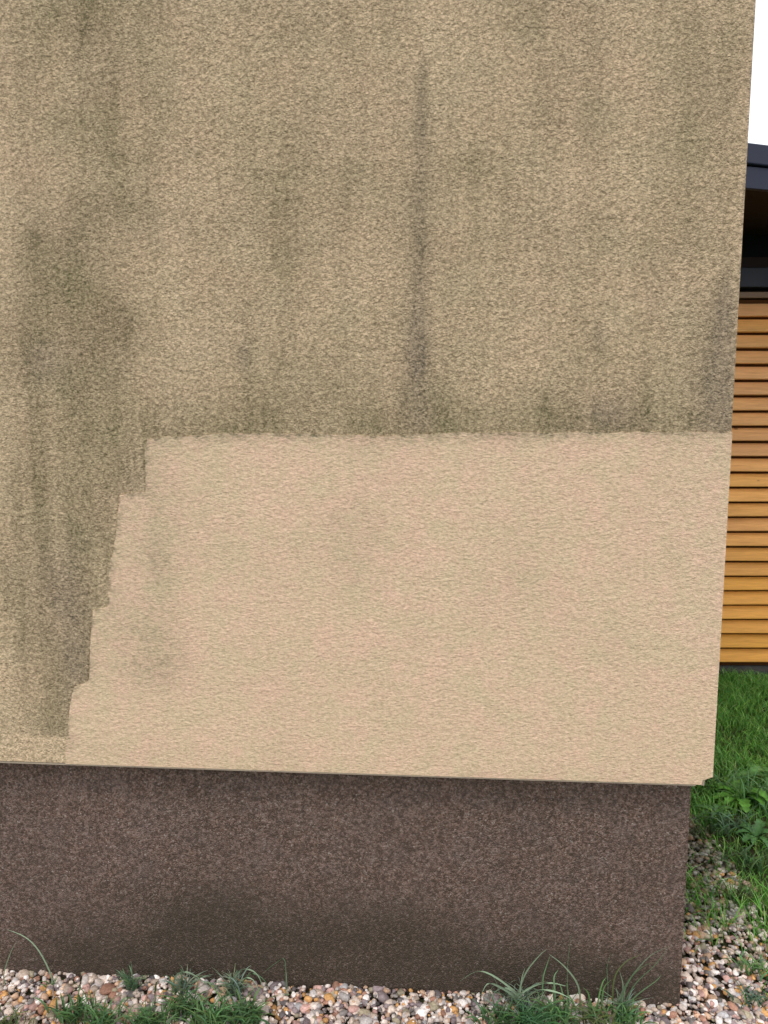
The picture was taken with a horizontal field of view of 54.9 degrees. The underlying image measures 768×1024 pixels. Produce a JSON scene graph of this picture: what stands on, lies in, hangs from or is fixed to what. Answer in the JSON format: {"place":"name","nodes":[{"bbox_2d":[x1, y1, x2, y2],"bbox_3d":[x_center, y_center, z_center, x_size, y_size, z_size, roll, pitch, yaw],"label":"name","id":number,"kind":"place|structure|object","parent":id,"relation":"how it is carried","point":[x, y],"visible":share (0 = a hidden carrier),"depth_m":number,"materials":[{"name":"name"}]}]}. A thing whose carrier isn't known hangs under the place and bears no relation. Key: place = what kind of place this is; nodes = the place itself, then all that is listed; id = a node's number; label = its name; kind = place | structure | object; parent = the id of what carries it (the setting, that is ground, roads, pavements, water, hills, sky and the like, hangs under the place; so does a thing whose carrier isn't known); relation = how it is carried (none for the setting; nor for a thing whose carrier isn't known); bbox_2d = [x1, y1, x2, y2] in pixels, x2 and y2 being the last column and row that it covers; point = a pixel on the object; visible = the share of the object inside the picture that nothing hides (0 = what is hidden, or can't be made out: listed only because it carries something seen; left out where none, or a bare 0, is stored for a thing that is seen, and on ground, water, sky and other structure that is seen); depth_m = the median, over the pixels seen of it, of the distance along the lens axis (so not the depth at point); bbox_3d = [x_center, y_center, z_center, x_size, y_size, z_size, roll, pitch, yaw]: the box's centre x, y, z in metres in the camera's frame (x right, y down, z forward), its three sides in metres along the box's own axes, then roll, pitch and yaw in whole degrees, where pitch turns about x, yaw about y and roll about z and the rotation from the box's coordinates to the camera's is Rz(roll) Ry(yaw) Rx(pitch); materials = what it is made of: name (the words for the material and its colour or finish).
{"place":"outdoors","nodes":[
{"label":"outdoors","id":0,"kind":"place"},
{"bbox_2d":[0,805,767,1023],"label":"gravel","id":1,"kind":"structure","parent":0,"point":[308,1009],"depth_m":1.98,"materials":[{"name":"gravel"}]},
{"bbox_2d":[0,1004,34,1023],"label":"grass tuft","id":2,"kind":"object","parent":1,"relation":"on","point":[16,1019],"visible":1,"depth_m":1.87,"materials":[{"name":"green plant"}]},
{"bbox_2d":[3,930,56,987],"bbox_3d":[-0.966,1.217,2.013,0.148,0.149,0.034,0,7,4],"label":"grass tuft","id":3,"kind":"object","parent":1,"relation":"on","point":[51,982],"visible":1,"depth_m":2.01,"materials":[{"name":"green plant"}]},
{"bbox_2d":[33,984,111,1023],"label":"grass tuft","id":4,"kind":"object","parent":1,"relation":"on","point":[67,1015],"visible":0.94,"depth_m":1.89,"materials":[{"name":"green plant"}]},
{"bbox_2d":[81,990,136,1023],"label":"grass tuft","id":5,"kind":"object","parent":1,"relation":"on","point":[105,1017],"visible":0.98,"depth_m":1.87,"materials":[{"name":"green plant"}]},
{"bbox_2d":[116,964,148,990],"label":"grass tuft","id":6,"kind":"object","parent":1,"relation":"on","point":[131,982],"visible":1,"depth_m":1.99,"materials":[{"name":"green plant"}]},
{"bbox_2d":[117,992,179,1023],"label":"grass tuft","id":7,"kind":"object","parent":1,"relation":"on","point":[144,1015],"visible":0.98,"depth_m":1.86,"materials":[{"name":"green plant"}]},
{"bbox_2d":[149,977,211,1022],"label":"grass tuft","id":8,"kind":"object","parent":1,"relation":"on","point":[181,1001],"visible":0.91,"depth_m":1.91,"materials":[{"name":"green plant"}]},
{"bbox_2d":[154,965,217,994],"bbox_3d":[-0.534,1.264,1.980,0.172,0.096,0.096,0,7,4],"label":"grass tuft","id":9,"kind":"object","parent":1,"relation":"on","point":[179,985],"visible":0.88,"depth_m":1.99,"materials":[{"name":"green plant"}]},
{"bbox_2d":[172,985,255,1023],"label":"grass tuft","id":10,"kind":"object","parent":1,"relation":"on","point":[203,1017],"visible":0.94,"depth_m":1.87,"materials":[{"name":"green plant"}]},
{"bbox_2d":[201,965,266,998],"bbox_3d":[-0.402,1.249,1.971,0.178,0.101,0.092,0,7,4],"label":"grass tuft","id":11,"kind":"object","parent":1,"relation":"on","point":[233,984],"visible":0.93,"depth_m":1.97,"materials":[{"name":"green plant"}]},
{"bbox_2d":[207,986,288,1023],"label":"grass tuft","id":12,"kind":"object","parent":1,"relation":"on","point":[242,1013],"visible":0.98,"depth_m":1.87,"materials":[{"name":"green plant"}]},
{"bbox_2d":[267,958,287,995],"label":"grass tuft","id":13,"kind":"object","parent":1,"relation":"on","point":[286,978],"visible":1,"depth_m":1.97,"materials":[{"name":"green plant"}]},
{"bbox_2d":[458,992,527,1023],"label":"grass tuft","id":14,"kind":"object","parent":1,"relation":"on","point":[483,1012],"visible":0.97,"depth_m":1.88,"materials":[{"name":"green plant"}]},
{"bbox_2d":[462,941,580,1016],"bbox_3d":[0.354,1.193,1.907,0.312,0.216,0.102,0,7,4],"label":"grass tuft","id":15,"kind":"object","parent":1,"relation":"on","point":[518,995],"visible":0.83,"depth_m":1.92,"materials":[{"name":"green plant"}]},
{"bbox_2d":[486,992,563,1023],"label":"grass tuft","id":16,"kind":"object","parent":1,"relation":"on","point":[530,1018],"visible":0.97,"depth_m":1.86,"materials":[{"name":"green plant"}]},
{"bbox_2d":[521,983,598,1023],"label":"grass tuft","id":17,"kind":"object","parent":1,"relation":"on","point":[557,1012],"visible":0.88,"depth_m":1.89,"materials":[{"name":"green plant"}]},
{"bbox_2d":[570,999,621,1023],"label":"grass tuft","id":18,"kind":"object","parent":1,"relation":"on","point":[583,1012],"visible":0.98,"depth_m":1.87,"materials":[{"name":"green plant"}]},
{"bbox_2d":[583,978,610,1016],"bbox_3d":[0.542,1.250,1.910,0.082,0.101,0.046,0,7,4],"label":"grass tuft","id":19,"kind":"object","parent":1,"relation":"on","point":[597,1006],"visible":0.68,"depth_m":1.91,"materials":[{"name":"green plant"}]},
{"bbox_2d":[581,997,657,1023],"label":"grass tuft","id":20,"kind":"object","parent":1,"relation":"on","point":[626,1017],"visible":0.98,"depth_m":1.88,"materials":[{"name":"green plant"}]},
{"bbox_2d":[597,945,671,1019],"bbox_3d":[0.637,1.195,1.906,0.161,0.212,0.103,-2,7,-16],"label":"grass tuft","id":21,"kind":"object","parent":1,"relation":"on","point":[621,998],"visible":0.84,"depth_m":1.90,"materials":[{"name":"green plant"}]},
{"bbox_2d":[689,823,720,840],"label":"grass tuft","id":22,"kind":"object","parent":1,"relation":"on","point":[696,830],"visible":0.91,"depth_m":2.73,"materials":[{"name":"green plant"}]},
{"bbox_2d":[710,875,767,904],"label":"grass tuft","id":23,"kind":"object","parent":1,"relation":"on","point":[741,888],"visible":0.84,"depth_m":2.36,"materials":[{"name":"green plant"}]},
{"bbox_2d":[720,974,767,1009],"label":"grass tuft","id":24,"kind":"object","parent":1,"relation":"on","point":[757,997],"visible":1,"depth_m":1.95,"materials":[{"name":"green plant"}]},
{"bbox_2d":[721,947,767,981],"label":"grass tuft","id":25,"kind":"object","parent":1,"relation":"on","point":[753,965],"visible":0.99,"depth_m":2.07,"materials":[{"name":"green plant"}]},
{"bbox_2d":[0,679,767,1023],"bbox_3d":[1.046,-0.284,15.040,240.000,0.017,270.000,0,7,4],"label":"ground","id":26,"kind":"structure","parent":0,"point":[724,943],"depth_m":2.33,"materials":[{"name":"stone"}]},
{"bbox_2d":[0,0,755,1010],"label":"rendered house","id":27,"kind":"structure","parent":26,"relation":"on","point":[366,386],"depth_m":1.78,"materials":[{"name":"paint"}]},
{"bbox_2d":[693,803,733,818],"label":"dandelion plant","id":28,"kind":"object","parent":26,"relation":"on","point":[713,813],"visible":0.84,"depth_m":2.88,"materials":[{"name":"green plant"}]},
{"bbox_2d":[691,766,753,796],"bbox_3d":[1.371,1.116,3.066,0.319,0.085,0.216,0,7,4],"label":"grass tuft","id":29,"kind":"object","parent":26,"relation":"on","point":[726,783],"visible":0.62,"depth_m":3.05,"materials":[{"name":"green plant"}]},
{"bbox_2d":[691,801,760,839],"bbox_3d":[1.281,1.161,2.789,0.324,0.065,0.178,0,7,4],"label":"grass tuft","id":30,"kind":"object","parent":26,"relation":"on","point":[722,821],"visible":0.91,"depth_m":2.77,"materials":[{"name":"green plant"}]},
{"bbox_2d":[695,839,767,882],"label":"grass tuft","id":31,"kind":"object","parent":26,"relation":"on","point":[745,859],"visible":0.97,"depth_m":2.54,"materials":[{"name":"green plant"}]},
{"bbox_2d":[705,777,767,812],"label":"dandelion plant","id":32,"kind":"object","parent":26,"relation":"on","point":[745,804],"visible":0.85,"depth_m":2.95,"materials":[{"name":"green plant"}]},
{"bbox_2d":[715,764,767,813],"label":"grass tuft","id":33,"kind":"object","parent":26,"relation":"on","point":[750,784],"visible":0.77,"depth_m":2.96,"materials":[{"name":"green plant"}]},
{"bbox_2d":[719,143,767,678],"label":"timber clad house","id":34,"kind":"structure","parent":26,"relation":"on","point":[744,639],"depth_m":4.38,"materials":[{"name":"brown wood"}]},
{"bbox_2d":[740,268,767,288],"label":"window frame","id":35,"kind":"structure","parent":34,"relation":"in","point":[750,278],"depth_m":4.24,"materials":[{"name":"black metal"}]},
{"bbox_2d":[741,234,767,256],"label":"window pane","id":36,"kind":"structure","parent":34,"relation":"in","point":[752,245],"depth_m":4.30,"materials":[{"name":"black glass"}]},
{"bbox_2d":[735,818,767,846],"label":"dandelion plant","id":37,"kind":"object","parent":26,"relation":"on","point":[756,831],"visible":0.98,"depth_m":2.71,"materials":[{"name":"green plant"}]},
{"bbox_2d":[736,764,767,785],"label":"dandelion plant","id":38,"kind":"object","parent":26,"relation":"on","point":[752,769],"visible":0.84,"depth_m":3.13,"materials":[{"name":"green plant"}]},
{"bbox_2d":[684,665,767,1005],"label":"lawn grass","id":39,"kind":"structure","parent":0,"point":[728,684],"depth_m":3.20,"materials":[{"name":"green plant"}]},
{"bbox_2d":[748,0,767,144],"label":"sky","id":40,"kind":"structure","parent":0,"point":[758,116],"materials":[{"name":"white"}]}
]}

